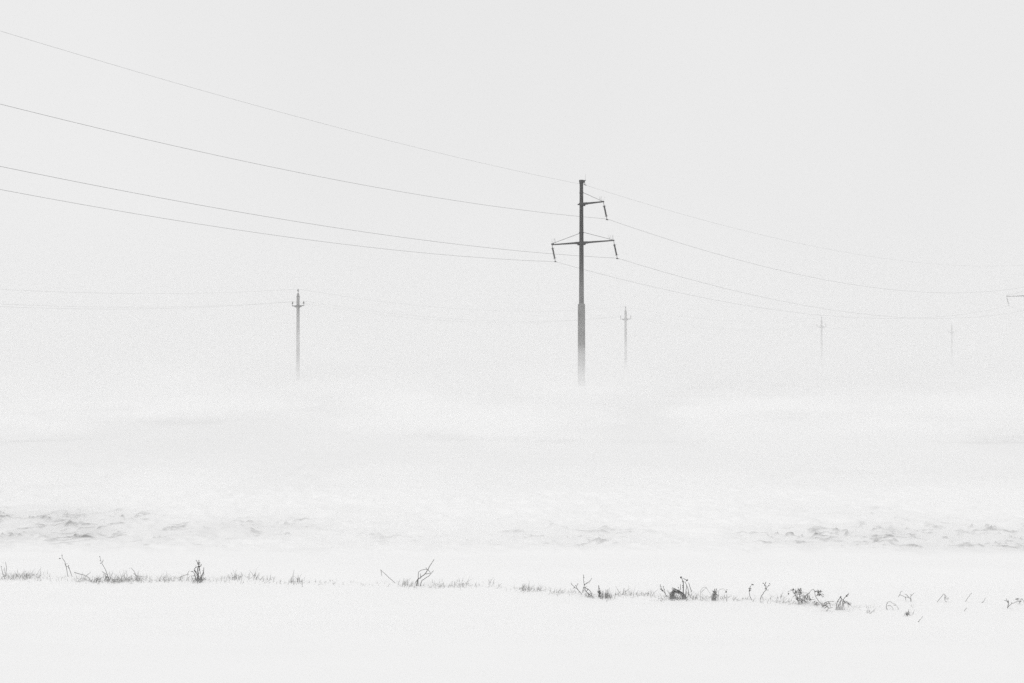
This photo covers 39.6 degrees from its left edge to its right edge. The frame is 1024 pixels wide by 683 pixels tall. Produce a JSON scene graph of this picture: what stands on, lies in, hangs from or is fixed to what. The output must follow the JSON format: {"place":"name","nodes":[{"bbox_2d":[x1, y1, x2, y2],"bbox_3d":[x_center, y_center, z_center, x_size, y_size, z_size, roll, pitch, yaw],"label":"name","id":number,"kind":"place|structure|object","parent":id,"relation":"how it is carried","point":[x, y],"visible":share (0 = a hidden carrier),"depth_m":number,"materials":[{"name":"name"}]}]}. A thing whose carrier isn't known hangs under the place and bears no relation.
{"place":"outdoors","nodes":[
{"label":"outdoors","id":0,"kind":"place"},
{"bbox_2d":[0,567,870,609],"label":"dry grass","id":1,"kind":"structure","parent":0,"point":[108,581],"depth_m":12.57,"materials":[{"name":"plant"}]},
{"bbox_2d":[0,359,1023,682],"bbox_3d":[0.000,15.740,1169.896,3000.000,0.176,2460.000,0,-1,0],"label":"ground","id":2,"kind":"structure","parent":0,"point":[876,485],"depth_m":17.20,"materials":[{"name":"white snow"}]},
{"bbox_2d":[191,560,205,582],"bbox_3d":[-2.783,2.051,12.623,0.127,0.233,0.184,0,-1,0],"label":"dry shrub","id":3,"kind":"object","parent":2,"relation":"on","point":[198,579],"visible":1,"depth_m":12.62,"materials":[{"name":"plant"}]},
{"bbox_2d":[226,572,242,578],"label":"grass tuft","id":4,"kind":"object","parent":2,"relation":"on","point":[234,577],"visible":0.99,"depth_m":12.76,"materials":[{"name":"plant"}]},
{"bbox_2d":[292,289,303,379],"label":"concrete pole","id":5,"kind":"object","parent":2,"relation":"on","point":[298,306],"visible":1,"depth_m":129.94,"materials":[{"name":"concrete"}]},
{"bbox_2d":[11,301,986,336],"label":"overhead wire","id":6,"kind":"object","parent":5,"relation":"attached to","point":[447,318],"visible":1,"depth_m":139.12,"materials":[{"name":"grey metal"}]},
{"bbox_2d":[4,289,1016,332],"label":"overhead wire","id":7,"kind":"object","parent":5,"relation":"attached to","point":[398,303],"visible":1,"depth_m":131.00,"materials":[{"name":"grey metal"}]},
{"bbox_2d":[415,560,433,585],"bbox_3d":[-0.766,2.043,12.437,0.174,0.278,0.096,0,-1,0],"label":"fallen branch","id":8,"kind":"object","parent":2,"relation":"on","point":[423,575],"visible":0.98,"depth_m":12.45,"materials":[{"name":"wood"}]},
{"bbox_2d":[551,174,617,386],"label":"transmission pole","id":9,"kind":"object","parent":2,"relation":"on","point":[581,243],"visible":0.98,"depth_m":99.88,"materials":[{"name":"concrete"}]},
{"bbox_2d":[1,104,1015,292],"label":"overhead wire","id":10,"kind":"object","parent":9,"relation":"hanging from","point":[411,193],"visible":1,"depth_m":77.64,"materials":[{"name":"grey metal"}]},
{"bbox_2d":[0,166,1019,317],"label":"overhead wire","id":11,"kind":"object","parent":9,"relation":"hanging from","point":[410,238],"visible":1,"depth_m":76.09,"materials":[{"name":"grey metal"}]},
{"bbox_2d":[5,32,1014,265],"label":"overhead wire","id":12,"kind":"object","parent":9,"relation":"hanging from","point":[392,141],"visible":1,"depth_m":80.78,"materials":[{"name":"grey metal"}]},
{"bbox_2d":[0,189,1020,318],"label":"overhead wire","id":13,"kind":"object","parent":9,"relation":"hanging from","point":[466,256],"visible":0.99,"depth_m":89.71,"materials":[{"name":"grey metal"}]},
{"bbox_2d":[582,574,592,596],"bbox_3d":[0.649,2.067,11.932,0.113,0.225,0.115,0,-1,35],"label":"beaded weed","id":14,"kind":"object","parent":2,"relation":"on","point":[586,588],"visible":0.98,"depth_m":11.93,"materials":[{"name":"grey plant"}]},
{"bbox_2d":[597,585,608,598],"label":"spike weed","id":15,"kind":"object","parent":2,"relation":"on","point":[599,592],"visible":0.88,"depth_m":11.92,"materials":[{"name":"plant"}]},
{"bbox_2d":[620,306,630,374],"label":"concrete pole","id":16,"kind":"object","parent":2,"relation":"on","point":[625,319],"visible":0.97,"depth_m":173.64,"materials":[{"name":"concrete"}]},
{"bbox_2d":[667,576,691,600],"bbox_3d":[1.395,2.073,11.839,0.204,0.229,0.188,0,-1,0],"label":"arching weed","id":17,"kind":"object","parent":2,"relation":"on","point":[673,592],"visible":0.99,"depth_m":11.83,"materials":[{"name":"plant"}]},
{"bbox_2d":[700,587,718,600],"bbox_3d":[1.641,2.106,11.794,0.158,0.147,0.087,0,-1,11],"label":"bent grass clump","id":18,"kind":"object","parent":2,"relation":"on","point":[714,597],"visible":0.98,"depth_m":11.80,"materials":[{"name":"plant"}]},
{"bbox_2d":[788,588,813,603],"bbox_3d":[2.359,2.094,11.599,0.216,0.174,0.123,0,-1,0],"label":"withered bush","id":19,"kind":"object","parent":2,"relation":"on","point":[800,599],"visible":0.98,"depth_m":11.61,"materials":[{"name":"grey plant"}]},
{"bbox_2d":[808,589,823,605],"bbox_3d":[2.465,2.086,11.499,0.118,0.182,0.119,0,-1,0],"label":"withered bush","id":20,"kind":"object","parent":2,"relation":"on","point":[818,591],"visible":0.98,"depth_m":11.49,"materials":[{"name":"plant"}]},
{"bbox_2d":[819,317,823,370],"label":"concrete pole","id":21,"kind":"object","parent":2,"relation":"on","point":[821,326],"visible":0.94,"depth_m":217.33,"materials":[{"name":"concrete"}]},
{"bbox_2d":[836,593,849,609],"bbox_3d":[2.636,2.089,11.312,0.124,0.174,0.106,0,-1,0],"label":"pronged weed","id":22,"kind":"object","parent":2,"relation":"on","point":[840,608],"visible":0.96,"depth_m":11.31,"materials":[{"name":"plant"}]},
{"bbox_2d":[949,324,955,368],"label":"concrete pole","id":23,"kind":"object","parent":2,"relation":"on","point":[951,332],"visible":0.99,"depth_m":261.03,"materials":[{"name":"concrete"}]}
]}

